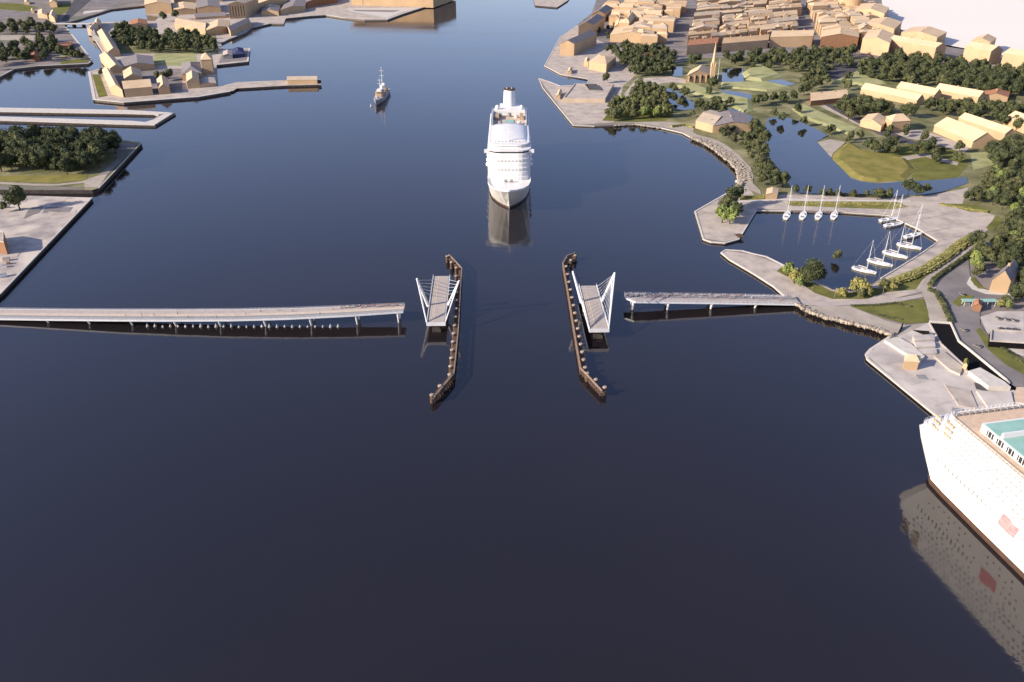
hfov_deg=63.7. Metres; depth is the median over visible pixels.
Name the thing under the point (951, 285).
road
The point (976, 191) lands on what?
tree
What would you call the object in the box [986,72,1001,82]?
tree
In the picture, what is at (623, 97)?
tree
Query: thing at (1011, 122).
building
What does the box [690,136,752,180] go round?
boulders
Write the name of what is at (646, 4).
city building
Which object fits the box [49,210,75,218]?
worn panel
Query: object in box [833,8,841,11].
city building
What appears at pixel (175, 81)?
yard
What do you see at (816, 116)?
rampart
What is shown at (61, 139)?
tree
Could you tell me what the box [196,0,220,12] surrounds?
building
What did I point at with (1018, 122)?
tree
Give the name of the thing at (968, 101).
tree
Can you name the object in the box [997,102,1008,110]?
tree
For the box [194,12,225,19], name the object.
building
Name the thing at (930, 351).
terrace
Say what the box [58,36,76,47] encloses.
yard
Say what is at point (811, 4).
city building
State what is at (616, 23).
building
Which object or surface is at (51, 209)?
worn panel
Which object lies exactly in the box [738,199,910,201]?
walkway
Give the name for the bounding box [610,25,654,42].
building
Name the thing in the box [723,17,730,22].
city building
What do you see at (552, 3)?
quay
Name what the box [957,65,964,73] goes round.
tree
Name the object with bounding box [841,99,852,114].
tree
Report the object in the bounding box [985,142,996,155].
tree
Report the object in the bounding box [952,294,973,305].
verge
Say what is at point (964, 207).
hedge
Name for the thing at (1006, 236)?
tree
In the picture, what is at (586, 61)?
building
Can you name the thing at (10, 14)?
road
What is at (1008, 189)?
tree
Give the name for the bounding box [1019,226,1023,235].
tree
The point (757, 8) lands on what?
city building
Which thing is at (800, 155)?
moat water
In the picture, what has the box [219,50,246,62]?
quay deck
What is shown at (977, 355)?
parapet wall
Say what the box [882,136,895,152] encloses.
tree
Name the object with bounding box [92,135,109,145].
tree
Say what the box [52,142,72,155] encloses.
tree
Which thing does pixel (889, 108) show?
tree
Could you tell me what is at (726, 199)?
tree
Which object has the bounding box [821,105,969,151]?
road
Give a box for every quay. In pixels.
[534,0,567,6]
[867,323,1015,415]
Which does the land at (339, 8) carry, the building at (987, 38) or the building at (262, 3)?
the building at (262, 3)
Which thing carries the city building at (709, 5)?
on the city ground at (950, 51)
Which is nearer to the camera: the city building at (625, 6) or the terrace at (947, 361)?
the terrace at (947, 361)
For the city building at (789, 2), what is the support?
on the city ground at (950, 51)
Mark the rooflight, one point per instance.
(592, 87)
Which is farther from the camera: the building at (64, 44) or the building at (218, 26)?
the building at (218, 26)
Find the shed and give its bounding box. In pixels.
[287,76,316,83]
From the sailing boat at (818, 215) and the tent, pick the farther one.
the tent
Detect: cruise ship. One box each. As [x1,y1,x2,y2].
[484,87,533,207]
[919,402,1023,578]
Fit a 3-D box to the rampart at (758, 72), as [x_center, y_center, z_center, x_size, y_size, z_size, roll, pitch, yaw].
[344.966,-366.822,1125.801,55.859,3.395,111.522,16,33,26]
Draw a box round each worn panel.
[7,251,20,257]
[24,205,44,217]
[42,207,62,212]
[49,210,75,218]
[59,207,72,211]
[64,199,80,203]
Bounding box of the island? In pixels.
[0,140,140,189]
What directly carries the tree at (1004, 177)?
on the park grass at (923, 119)
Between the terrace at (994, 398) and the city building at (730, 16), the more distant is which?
the city building at (730, 16)
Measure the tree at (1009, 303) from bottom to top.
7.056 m
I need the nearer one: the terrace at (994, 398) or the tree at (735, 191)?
the terrace at (994, 398)
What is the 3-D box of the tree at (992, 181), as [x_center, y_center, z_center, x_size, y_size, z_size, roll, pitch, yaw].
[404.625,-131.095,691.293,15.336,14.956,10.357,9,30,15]
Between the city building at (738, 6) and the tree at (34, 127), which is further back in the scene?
the city building at (738, 6)
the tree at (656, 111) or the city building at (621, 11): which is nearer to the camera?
the tree at (656, 111)
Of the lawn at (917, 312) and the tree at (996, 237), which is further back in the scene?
the tree at (996, 237)
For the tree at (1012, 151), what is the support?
on the park grass at (923, 119)
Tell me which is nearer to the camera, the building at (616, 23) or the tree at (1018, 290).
the tree at (1018, 290)
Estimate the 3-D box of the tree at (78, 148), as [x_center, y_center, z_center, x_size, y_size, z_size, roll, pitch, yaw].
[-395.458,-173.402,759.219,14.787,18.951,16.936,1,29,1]
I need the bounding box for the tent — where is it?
[232,47,244,57]
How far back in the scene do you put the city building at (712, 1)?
1681.06 m
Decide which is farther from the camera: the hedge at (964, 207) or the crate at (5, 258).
the hedge at (964, 207)
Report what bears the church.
on the land at (987, 276)
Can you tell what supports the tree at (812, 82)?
on the park grass at (923, 119)
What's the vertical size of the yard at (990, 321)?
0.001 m
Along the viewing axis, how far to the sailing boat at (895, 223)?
629.45 m
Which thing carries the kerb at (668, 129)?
on the land at (987, 276)
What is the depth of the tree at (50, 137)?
769.08 m
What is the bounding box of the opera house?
[351,0,452,7]
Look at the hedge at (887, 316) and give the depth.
494.77 m
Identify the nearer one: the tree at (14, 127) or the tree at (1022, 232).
the tree at (1022, 232)
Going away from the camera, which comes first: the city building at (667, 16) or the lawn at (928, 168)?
the lawn at (928, 168)
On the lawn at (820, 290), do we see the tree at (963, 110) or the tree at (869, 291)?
the tree at (869, 291)
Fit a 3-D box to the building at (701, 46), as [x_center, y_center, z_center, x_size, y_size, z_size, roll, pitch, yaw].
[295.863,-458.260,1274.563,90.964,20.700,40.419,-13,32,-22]
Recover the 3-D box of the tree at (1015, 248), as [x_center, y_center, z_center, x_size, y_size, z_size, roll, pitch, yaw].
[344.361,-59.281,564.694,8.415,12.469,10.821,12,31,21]
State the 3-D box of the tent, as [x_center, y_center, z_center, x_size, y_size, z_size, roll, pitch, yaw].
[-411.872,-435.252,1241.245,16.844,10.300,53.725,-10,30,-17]
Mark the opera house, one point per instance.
(422, 3)
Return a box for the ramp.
[931,323,1015,389]
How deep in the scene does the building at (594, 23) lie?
1398.07 m
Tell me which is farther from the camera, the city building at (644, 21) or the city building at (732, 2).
the city building at (732, 2)
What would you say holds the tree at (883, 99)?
on the park grass at (923, 119)
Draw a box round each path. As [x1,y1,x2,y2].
[0,174,106,187]
[619,121,694,131]
[902,153,957,164]
[921,245,974,321]
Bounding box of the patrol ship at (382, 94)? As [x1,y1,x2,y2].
[373,71,389,105]
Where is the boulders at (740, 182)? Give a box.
[737,179,744,186]
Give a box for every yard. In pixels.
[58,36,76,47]
[83,9,106,13]
[114,69,181,93]
[980,311,1023,333]
[1008,348,1023,355]
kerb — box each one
[0,27,92,76]
[0,197,92,293]
[88,71,230,102]
[98,142,141,187]
[216,48,249,64]
[291,2,446,19]
[538,36,593,126]
[635,123,693,139]
[694,193,790,243]
[720,249,817,295]
[842,212,938,278]
[865,335,933,414]
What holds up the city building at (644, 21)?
on the city ground at (950, 51)
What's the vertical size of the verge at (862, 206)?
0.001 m
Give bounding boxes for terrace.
[884,337,924,361]
[912,334,934,343]
[914,341,935,348]
[918,348,936,354]
[934,351,962,375]
[944,385,977,408]
[967,368,1010,390]
[976,390,1013,407]
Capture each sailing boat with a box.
[783,188,791,219]
[799,185,808,219]
[815,185,824,219]
[830,185,840,219]
[851,240,876,273]
[867,232,892,266]
[878,190,898,221]
[882,226,907,258]
[883,197,903,226]
[896,218,921,249]
[903,205,922,238]
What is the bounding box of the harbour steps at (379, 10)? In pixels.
[354,10,399,11]
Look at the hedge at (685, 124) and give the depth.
881.91 m
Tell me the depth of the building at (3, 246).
576.80 m
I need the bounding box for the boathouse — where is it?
[223,49,232,58]
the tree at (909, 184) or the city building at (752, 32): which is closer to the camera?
the tree at (909, 184)
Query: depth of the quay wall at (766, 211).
652.79 m
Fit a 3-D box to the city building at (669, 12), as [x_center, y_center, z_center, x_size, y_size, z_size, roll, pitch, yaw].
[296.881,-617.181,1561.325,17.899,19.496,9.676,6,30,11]
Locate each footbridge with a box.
[0,303,404,326]
[624,292,797,309]
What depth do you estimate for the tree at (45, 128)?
810.34 m
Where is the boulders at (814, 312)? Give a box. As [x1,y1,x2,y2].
[794,302,896,336]
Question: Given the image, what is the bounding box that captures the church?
[686,44,715,82]
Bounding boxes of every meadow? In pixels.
[0,3,37,10]
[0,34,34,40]
[52,3,71,15]
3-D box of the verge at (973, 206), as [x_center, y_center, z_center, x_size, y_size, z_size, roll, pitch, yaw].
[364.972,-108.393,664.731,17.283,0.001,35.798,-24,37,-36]
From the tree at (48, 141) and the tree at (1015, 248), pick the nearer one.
the tree at (1015, 248)
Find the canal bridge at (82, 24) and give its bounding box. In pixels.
[53,23,91,25]
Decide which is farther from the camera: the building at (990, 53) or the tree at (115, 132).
the building at (990, 53)
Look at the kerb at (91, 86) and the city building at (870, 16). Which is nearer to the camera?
the kerb at (91, 86)
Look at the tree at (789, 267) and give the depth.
543.56 m
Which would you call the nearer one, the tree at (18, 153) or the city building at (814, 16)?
the tree at (18, 153)
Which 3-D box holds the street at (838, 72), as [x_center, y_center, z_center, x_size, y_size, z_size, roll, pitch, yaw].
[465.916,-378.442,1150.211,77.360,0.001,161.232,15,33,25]
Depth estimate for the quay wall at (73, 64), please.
1182.01 m
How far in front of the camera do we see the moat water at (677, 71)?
1138.14 m
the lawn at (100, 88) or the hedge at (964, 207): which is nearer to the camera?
the hedge at (964, 207)
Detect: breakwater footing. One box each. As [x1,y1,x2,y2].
[0,112,153,116]
[0,113,175,127]
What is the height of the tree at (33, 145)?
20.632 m
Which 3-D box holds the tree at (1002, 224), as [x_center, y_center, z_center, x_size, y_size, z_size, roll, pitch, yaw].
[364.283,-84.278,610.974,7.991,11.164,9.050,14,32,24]
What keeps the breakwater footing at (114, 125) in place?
in the water at (716, 492)
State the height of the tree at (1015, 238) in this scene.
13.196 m
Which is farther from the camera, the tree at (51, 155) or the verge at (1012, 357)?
the tree at (51, 155)
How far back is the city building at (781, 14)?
1508.77 m
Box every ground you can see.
[595,0,1002,62]
[882,0,1023,54]
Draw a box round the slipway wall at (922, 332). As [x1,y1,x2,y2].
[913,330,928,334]
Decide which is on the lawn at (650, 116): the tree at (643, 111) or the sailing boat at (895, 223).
the tree at (643, 111)
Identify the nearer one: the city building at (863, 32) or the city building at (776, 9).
the city building at (863, 32)
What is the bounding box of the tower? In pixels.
[201,52,213,73]
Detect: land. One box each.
[0,0,143,75]
[88,0,417,101]
[541,2,1023,386]
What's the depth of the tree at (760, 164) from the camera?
742.59 m
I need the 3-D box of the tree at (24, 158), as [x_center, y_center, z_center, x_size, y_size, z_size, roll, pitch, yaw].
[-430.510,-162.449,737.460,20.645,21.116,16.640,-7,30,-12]
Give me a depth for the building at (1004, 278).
522.98 m
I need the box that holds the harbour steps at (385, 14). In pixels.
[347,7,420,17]
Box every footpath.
[966,276,1009,294]
[1013,387,1023,405]
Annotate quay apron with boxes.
[0,195,89,291]
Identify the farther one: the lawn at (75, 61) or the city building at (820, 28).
the city building at (820, 28)
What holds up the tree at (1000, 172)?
on the park grass at (923, 119)
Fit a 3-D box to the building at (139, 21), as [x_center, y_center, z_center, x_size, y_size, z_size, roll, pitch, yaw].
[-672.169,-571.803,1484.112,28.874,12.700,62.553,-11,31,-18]
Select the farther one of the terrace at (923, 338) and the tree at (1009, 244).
the tree at (1009, 244)
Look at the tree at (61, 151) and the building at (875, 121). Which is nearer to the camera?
the tree at (61, 151)
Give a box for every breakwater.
[0,108,172,115]
[0,113,173,125]
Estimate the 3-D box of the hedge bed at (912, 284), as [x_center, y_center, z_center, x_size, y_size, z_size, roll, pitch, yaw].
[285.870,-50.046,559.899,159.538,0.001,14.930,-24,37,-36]
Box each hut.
[765,187,778,198]
[903,354,920,369]
[972,298,981,311]
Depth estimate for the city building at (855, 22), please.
1410.82 m
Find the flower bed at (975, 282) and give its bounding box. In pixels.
[970,277,985,288]
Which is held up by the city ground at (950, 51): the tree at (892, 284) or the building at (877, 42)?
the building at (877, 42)
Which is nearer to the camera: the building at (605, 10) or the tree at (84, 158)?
the tree at (84, 158)
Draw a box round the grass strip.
[0,174,87,182]
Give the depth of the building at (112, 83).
1019.52 m
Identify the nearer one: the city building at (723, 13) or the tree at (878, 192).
the tree at (878, 192)
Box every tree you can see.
[0,128,8,139]
[0,152,6,171]
[1,137,16,149]
[1,185,28,209]
[2,146,13,154]
[3,153,15,169]
[7,128,31,138]
[7,150,17,166]
[8,124,22,129]
[9,137,30,149]
[11,132,25,140]
[12,148,26,165]
[17,147,34,169]
[24,127,39,136]
[24,138,36,149]
[26,141,40,149]
[27,124,41,134]
[28,146,49,170]
[34,142,55,151]
[38,134,45,140]
[39,126,53,134]
[41,135,55,143]
[43,138,53,144]
[44,149,56,165]
[48,154,59,170]
[51,126,68,136]
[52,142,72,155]
[53,123,66,130]
[53,133,71,145]
[56,156,75,174]
[57,145,71,155]
[60,150,76,171]
[64,132,79,146]
[66,130,77,135]
[67,125,78,131]
[69,138,83,150]
[74,142,84,151]
[74,149,96,170]
[76,134,94,150]
[79,128,89,135]
[85,124,102,131]
[86,141,103,164]
[87,146,109,167]
[88,137,107,151]
[92,128,109,137]
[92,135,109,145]
[105,132,121,153]
[109,130,121,142]
[620,95,627,102]
[637,106,648,117]
[652,107,661,117]
[694,97,704,109]
[715,204,727,222]
[718,194,732,207]
[725,184,746,200]
[725,205,739,223]
[729,198,743,212]
[748,118,759,129]
[753,125,766,136]
[757,157,767,168]
[758,129,772,143]
[765,162,774,174]
[767,170,779,185]
[778,171,791,187]
[782,262,794,275]
[789,268,802,283]
[796,276,804,285]
[798,81,810,95]
[798,257,827,284]
[807,78,816,91]
[836,287,847,296]
[839,94,849,99]
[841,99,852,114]
[844,106,856,119]
[848,276,868,291]
[850,97,856,106]
[855,104,866,118]
[860,282,873,294]
[863,96,873,104]
[865,67,875,77]
[869,139,881,151]
[870,99,884,112]
[872,187,884,199]
[876,97,888,112]
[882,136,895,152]
[883,104,893,115]
[884,279,897,289]
[898,68,911,77]
[899,102,912,115]
[901,177,917,193]
[908,103,919,118]
[911,181,924,195]
[919,139,936,155]
[935,73,947,83]
[944,75,956,85]
[945,101,957,115]
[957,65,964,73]
[957,106,967,115]
[961,96,974,108]
[967,229,989,244]
[969,106,982,115]
[970,185,983,199]
[970,249,981,257]
[970,256,983,268]
[971,185,982,199]
[971,238,988,251]
[972,71,985,83]
[975,191,985,202]
[980,246,997,260]
[981,67,991,72]
[981,81,996,90]
[983,99,995,114]
[983,140,997,148]
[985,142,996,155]
[985,176,1003,188]
[985,187,1005,204]
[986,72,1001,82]
[986,185,999,191]
[987,151,998,162]
[990,233,1003,242]
[991,238,1006,253]
[993,151,1011,164]
[993,170,1007,176]
[994,146,1009,154]
[994,165,1001,172]
[995,77,1010,87]
[996,257,1008,268]
[996,299,1005,307]
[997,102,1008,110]
[997,251,1007,259]
[998,173,1009,182]
[998,193,1012,208]
[998,220,1008,230]
[998,231,1011,242]
[998,248,1011,254]
[999,224,1014,233]
[1000,73,1013,80]
[1000,179,1013,189]
[1001,69,1014,77]
[1002,185,1014,194]
[1003,211,1014,221]
[1003,240,1013,249]
[1005,299,1013,308]
[1006,99,1016,105]
[1006,136,1018,143]
[1006,232,1021,243]
[1006,252,1023,262]
[1007,103,1022,112]
[1007,141,1016,150]
[1007,157,1021,165]
[1008,82,1021,96]
[1008,149,1018,163]
[1008,168,1021,177]
[1008,282,1023,302]
[1009,79,1023,88]
[1009,192,1017,205]
[1009,216,1018,226]
[1009,230,1020,234]
[1010,144,1023,151]
[1010,202,1020,210]
[1010,246,1022,253]
[1011,153,1020,158]
[1012,117,1023,130]
[1013,178,1023,192]
[1013,206,1023,217]
[1013,218,1023,230]
[1013,239,1023,253]
[1014,75,1023,86]
[1014,214,1023,218]
[1017,266,1023,281]
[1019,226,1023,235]
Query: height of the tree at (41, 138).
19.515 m
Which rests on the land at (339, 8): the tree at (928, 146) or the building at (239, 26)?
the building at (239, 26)
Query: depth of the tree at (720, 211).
625.57 m
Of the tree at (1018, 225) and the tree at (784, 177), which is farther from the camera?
the tree at (784, 177)
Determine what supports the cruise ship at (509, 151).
on the water at (716, 492)
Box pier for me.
[219,79,320,90]
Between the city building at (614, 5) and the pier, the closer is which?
the pier
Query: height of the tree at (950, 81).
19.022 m
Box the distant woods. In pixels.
[0,9,1023,300]
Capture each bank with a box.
[0,185,83,189]
[98,143,136,175]
[818,139,844,156]
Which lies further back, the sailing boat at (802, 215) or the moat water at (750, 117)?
the moat water at (750, 117)
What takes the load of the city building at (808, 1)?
on the city ground at (950, 51)
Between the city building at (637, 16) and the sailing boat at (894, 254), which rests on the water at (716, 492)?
the sailing boat at (894, 254)
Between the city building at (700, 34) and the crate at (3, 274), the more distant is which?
the city building at (700, 34)
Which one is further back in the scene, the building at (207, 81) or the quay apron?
the building at (207, 81)
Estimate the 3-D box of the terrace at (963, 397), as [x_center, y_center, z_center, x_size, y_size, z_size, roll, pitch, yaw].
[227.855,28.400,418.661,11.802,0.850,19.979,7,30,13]
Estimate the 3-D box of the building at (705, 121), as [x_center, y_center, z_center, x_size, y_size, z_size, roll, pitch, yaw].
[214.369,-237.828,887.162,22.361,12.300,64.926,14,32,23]
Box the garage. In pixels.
[988,329,1023,348]
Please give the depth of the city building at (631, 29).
1362.17 m
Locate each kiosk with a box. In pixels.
[556,89,561,98]
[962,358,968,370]
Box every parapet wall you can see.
[929,320,1009,383]
[929,322,967,372]
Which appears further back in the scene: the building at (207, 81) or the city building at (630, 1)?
the city building at (630, 1)
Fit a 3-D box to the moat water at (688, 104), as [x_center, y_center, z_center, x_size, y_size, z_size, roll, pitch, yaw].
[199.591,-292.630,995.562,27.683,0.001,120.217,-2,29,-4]
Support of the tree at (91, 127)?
on the island
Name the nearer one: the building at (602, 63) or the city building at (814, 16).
the building at (602, 63)
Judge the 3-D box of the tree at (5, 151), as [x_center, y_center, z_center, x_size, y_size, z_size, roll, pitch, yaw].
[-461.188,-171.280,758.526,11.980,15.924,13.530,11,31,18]
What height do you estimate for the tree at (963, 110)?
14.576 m
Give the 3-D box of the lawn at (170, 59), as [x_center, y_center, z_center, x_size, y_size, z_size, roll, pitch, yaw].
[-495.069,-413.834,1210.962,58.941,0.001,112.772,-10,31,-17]
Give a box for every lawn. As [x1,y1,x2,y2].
[60,58,86,63]
[92,74,106,96]
[115,34,217,52]
[154,53,195,65]
[603,91,672,120]
[777,267,885,298]
[855,299,928,323]
[877,144,967,180]
[970,152,994,169]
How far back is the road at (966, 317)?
472.25 m
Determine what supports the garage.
on the land at (987, 276)
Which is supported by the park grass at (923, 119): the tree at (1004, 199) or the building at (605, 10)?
the tree at (1004, 199)
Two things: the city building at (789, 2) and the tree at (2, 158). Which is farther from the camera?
the city building at (789, 2)
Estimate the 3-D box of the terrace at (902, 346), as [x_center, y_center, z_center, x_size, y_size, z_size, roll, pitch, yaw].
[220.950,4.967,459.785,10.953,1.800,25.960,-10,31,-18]
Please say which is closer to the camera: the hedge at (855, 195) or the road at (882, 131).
the hedge at (855, 195)
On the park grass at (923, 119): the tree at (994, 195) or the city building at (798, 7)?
the tree at (994, 195)
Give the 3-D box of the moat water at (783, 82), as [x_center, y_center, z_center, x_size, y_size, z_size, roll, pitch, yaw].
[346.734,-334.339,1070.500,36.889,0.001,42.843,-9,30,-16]
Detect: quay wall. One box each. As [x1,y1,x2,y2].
[0,6,144,77]
[0,143,141,193]
[0,199,92,297]
[95,3,446,103]
[230,85,320,92]
[534,1,567,7]
[546,67,936,414]
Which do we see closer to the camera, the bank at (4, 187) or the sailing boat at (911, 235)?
the sailing boat at (911, 235)
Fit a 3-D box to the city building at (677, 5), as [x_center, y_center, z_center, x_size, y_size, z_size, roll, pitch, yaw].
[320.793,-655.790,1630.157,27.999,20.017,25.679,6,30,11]
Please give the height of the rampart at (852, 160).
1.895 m
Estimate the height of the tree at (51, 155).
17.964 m
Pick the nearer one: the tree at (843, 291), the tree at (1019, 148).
the tree at (843, 291)
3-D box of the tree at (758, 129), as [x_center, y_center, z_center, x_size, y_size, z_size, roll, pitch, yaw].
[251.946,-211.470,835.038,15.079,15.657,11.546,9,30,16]
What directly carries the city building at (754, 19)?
on the city ground at (950, 51)
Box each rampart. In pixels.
[677,82,752,112]
[721,81,789,91]
[742,64,783,80]
[792,104,860,134]
[831,71,885,85]
[832,142,914,181]
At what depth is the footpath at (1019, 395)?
418.81 m
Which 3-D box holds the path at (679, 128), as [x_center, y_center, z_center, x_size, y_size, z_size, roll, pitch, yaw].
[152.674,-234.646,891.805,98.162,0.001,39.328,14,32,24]
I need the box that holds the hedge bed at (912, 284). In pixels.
[872,243,970,296]
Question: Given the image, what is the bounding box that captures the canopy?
[961,299,997,306]
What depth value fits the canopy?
507.42 m
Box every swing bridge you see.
[416,275,459,331]
[572,271,615,338]
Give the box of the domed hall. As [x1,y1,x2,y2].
[838,0,863,5]
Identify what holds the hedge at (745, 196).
on the verge at (753, 198)
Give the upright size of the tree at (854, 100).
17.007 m
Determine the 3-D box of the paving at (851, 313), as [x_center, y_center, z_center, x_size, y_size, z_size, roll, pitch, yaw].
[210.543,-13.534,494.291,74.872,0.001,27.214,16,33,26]
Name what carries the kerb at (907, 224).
on the land at (987, 276)
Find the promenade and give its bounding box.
[683,132,760,193]
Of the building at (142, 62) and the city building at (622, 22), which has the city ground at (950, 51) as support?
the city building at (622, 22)
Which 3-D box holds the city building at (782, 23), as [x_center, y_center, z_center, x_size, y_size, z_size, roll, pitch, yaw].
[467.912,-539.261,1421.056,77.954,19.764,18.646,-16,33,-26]
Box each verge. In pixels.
[740,195,765,199]
[788,201,907,208]
[938,203,990,211]
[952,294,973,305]
[976,328,1023,373]
[986,216,1002,230]
[1000,348,1023,365]
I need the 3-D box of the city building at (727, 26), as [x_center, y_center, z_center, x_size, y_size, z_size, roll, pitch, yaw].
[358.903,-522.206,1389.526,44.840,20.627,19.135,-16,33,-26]
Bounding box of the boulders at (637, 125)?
[613,124,659,128]
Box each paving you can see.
[540,26,636,124]
[697,182,994,301]
[808,306,926,335]
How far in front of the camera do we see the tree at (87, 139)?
758.21 m
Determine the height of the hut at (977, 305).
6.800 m
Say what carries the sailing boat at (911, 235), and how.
on the water at (716, 492)
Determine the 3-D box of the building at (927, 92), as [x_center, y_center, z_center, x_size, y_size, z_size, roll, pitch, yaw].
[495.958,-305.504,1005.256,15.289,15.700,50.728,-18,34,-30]
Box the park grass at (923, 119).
[614,55,1023,267]
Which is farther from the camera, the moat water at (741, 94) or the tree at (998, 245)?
the moat water at (741, 94)
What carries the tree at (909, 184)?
on the park grass at (923, 119)
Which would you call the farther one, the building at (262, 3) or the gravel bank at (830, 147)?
the building at (262, 3)
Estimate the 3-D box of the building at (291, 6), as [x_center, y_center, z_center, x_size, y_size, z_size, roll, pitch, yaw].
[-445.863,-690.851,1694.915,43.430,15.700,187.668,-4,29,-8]
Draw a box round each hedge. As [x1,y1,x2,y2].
[670,123,694,127]
[740,195,764,197]
[788,201,900,205]
[825,192,891,197]
[851,301,911,306]
[877,313,902,319]
[878,234,969,288]
[927,249,972,286]
[927,287,953,322]
[940,202,988,212]
[1000,347,1023,363]
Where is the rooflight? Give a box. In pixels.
[585,84,600,90]
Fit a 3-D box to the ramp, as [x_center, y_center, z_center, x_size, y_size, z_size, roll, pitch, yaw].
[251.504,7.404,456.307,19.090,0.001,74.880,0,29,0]
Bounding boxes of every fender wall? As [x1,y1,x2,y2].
[430,254,461,403]
[562,252,606,395]
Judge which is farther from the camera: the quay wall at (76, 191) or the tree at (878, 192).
the quay wall at (76, 191)
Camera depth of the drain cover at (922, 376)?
435.68 m
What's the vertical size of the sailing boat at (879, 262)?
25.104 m
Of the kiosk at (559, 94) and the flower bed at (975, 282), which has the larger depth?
the kiosk at (559, 94)
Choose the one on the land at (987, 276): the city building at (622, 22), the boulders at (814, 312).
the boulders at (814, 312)
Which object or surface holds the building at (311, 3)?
on the land at (339, 8)
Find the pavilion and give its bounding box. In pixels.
[563,83,613,102]
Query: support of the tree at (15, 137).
on the island
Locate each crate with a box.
[0,272,6,277]
[2,256,9,261]
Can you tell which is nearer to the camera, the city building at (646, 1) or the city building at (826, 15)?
the city building at (826, 15)
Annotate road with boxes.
[0,11,28,16]
[62,0,89,20]
[624,76,685,96]
[798,294,922,305]
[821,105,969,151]
[824,104,915,143]
[935,259,1023,305]
[950,302,1023,386]
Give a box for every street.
[671,7,694,62]
[801,0,819,45]
[825,61,879,79]
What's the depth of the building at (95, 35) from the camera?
1356.85 m
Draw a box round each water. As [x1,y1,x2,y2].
[0,0,1023,681]
[666,88,693,110]
[671,67,682,75]
[720,90,751,98]
[722,68,743,81]
[727,108,751,120]
[766,116,967,195]
[768,79,793,85]
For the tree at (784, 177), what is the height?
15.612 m
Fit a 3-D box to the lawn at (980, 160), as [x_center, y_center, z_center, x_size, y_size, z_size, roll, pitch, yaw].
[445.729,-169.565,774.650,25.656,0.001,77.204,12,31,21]
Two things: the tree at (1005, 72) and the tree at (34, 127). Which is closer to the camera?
the tree at (34, 127)
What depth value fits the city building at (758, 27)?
1381.13 m
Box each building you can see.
[0,231,7,254]
[31,49,39,60]
[37,9,47,18]
[49,10,56,22]
[50,0,57,6]
[52,41,71,50]
[87,22,99,35]
[91,28,100,41]
[95,18,101,28]
[97,28,120,56]
[99,51,123,73]
[102,67,122,96]
[121,54,154,70]
[122,79,152,96]
[123,66,142,80]
[130,18,147,28]
[144,0,171,13]
[157,75,170,94]
[173,1,195,14]
[174,0,221,2]
[174,17,206,34]
[181,62,202,80]
[186,70,199,88]
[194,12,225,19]
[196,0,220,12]
[199,77,216,87]
[206,19,229,34]
[227,18,250,35]
[228,0,259,18]
[258,0,286,11]
[261,3,280,15]
[280,0,306,14]
[306,0,336,7]
[560,30,596,55]
[578,14,604,34]
[584,57,589,66]
[589,54,615,71]
[592,4,611,21]
[602,3,618,8]
[604,0,620,3]
[609,15,627,24]
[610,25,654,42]
[611,9,630,14]
[613,15,619,24]
[614,16,622,27]
[619,4,633,9]
[619,19,629,26]
[622,28,643,30]
[624,0,637,2]
[625,11,633,24]
[628,13,642,21]
[631,23,651,29]
[633,6,661,8]
[633,20,647,23]
[638,0,654,3]
[639,3,662,8]
[639,18,674,31]
[640,34,658,44]
[643,10,661,14]
[643,15,660,16]
[651,17,675,27]
[651,23,667,33]
[656,0,686,6]
[656,2,685,12]
[657,32,667,42]
[660,15,674,17]
[664,9,673,15]
[666,6,680,17]
[667,4,681,14]
[687,30,716,44]
[687,37,718,54]
[689,24,716,31]
[692,21,704,26]
[693,17,718,22]
[694,10,719,19]
[695,110,721,132]
[696,0,718,8]
[696,7,720,11]
[697,2,707,5]
[697,4,720,7]
[705,21,719,31]
[711,32,719,37]
[713,110,749,132]
[718,0,740,4]
[718,32,726,45]
[719,9,741,22]
[719,24,730,29]
[719,29,743,36]
[720,5,731,9]
[721,34,768,51]
[722,14,734,18]
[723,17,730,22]
[731,4,743,8]
[735,20,748,28]
[738,29,746,36]
[742,7,765,10]
[742,9,765,15]
[747,20,766,26]
[747,23,774,35]
[748,9,771,13]
[748,28,756,35]
[749,12,772,21]
[750,17,764,21]
[753,0,765,6]
[759,26,774,34]
[766,4,778,8]
[767,6,779,11]
[769,29,814,47]
[770,1,791,4]
[770,16,795,22]
[772,21,796,25]
[773,11,796,16]
[775,24,785,29]
[780,6,789,10]
[786,22,797,29]
[790,4,802,14]
[790,24,798,29]
[806,0,820,9]
[808,2,823,14]
[810,3,827,16]
[810,89,847,105]
[812,10,829,21]
[815,17,832,29]
[816,18,836,32]
[818,23,852,35]
[819,14,835,18]
[819,27,858,49]
[820,24,851,37]
[825,1,837,4]
[827,5,839,10]
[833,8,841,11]
[835,13,849,20]
[835,18,847,20]
[839,26,857,28]
[848,12,861,21]
[850,15,865,22]
[852,20,867,25]
[853,17,868,20]
[855,3,888,17]
[857,22,872,28]
[859,29,874,43]
[860,29,894,55]
[860,83,924,104]
[860,113,885,131]
[863,13,877,19]
[867,17,901,35]
[885,113,910,131]
[889,35,945,57]
[897,81,941,99]
[901,26,946,42]
[933,117,995,147]
[936,83,985,102]
[958,113,1015,139]
[963,41,1002,63]
[971,34,995,44]
[984,88,1009,101]
[989,260,1018,292]
[1001,48,1023,67]
[1003,111,1023,133]

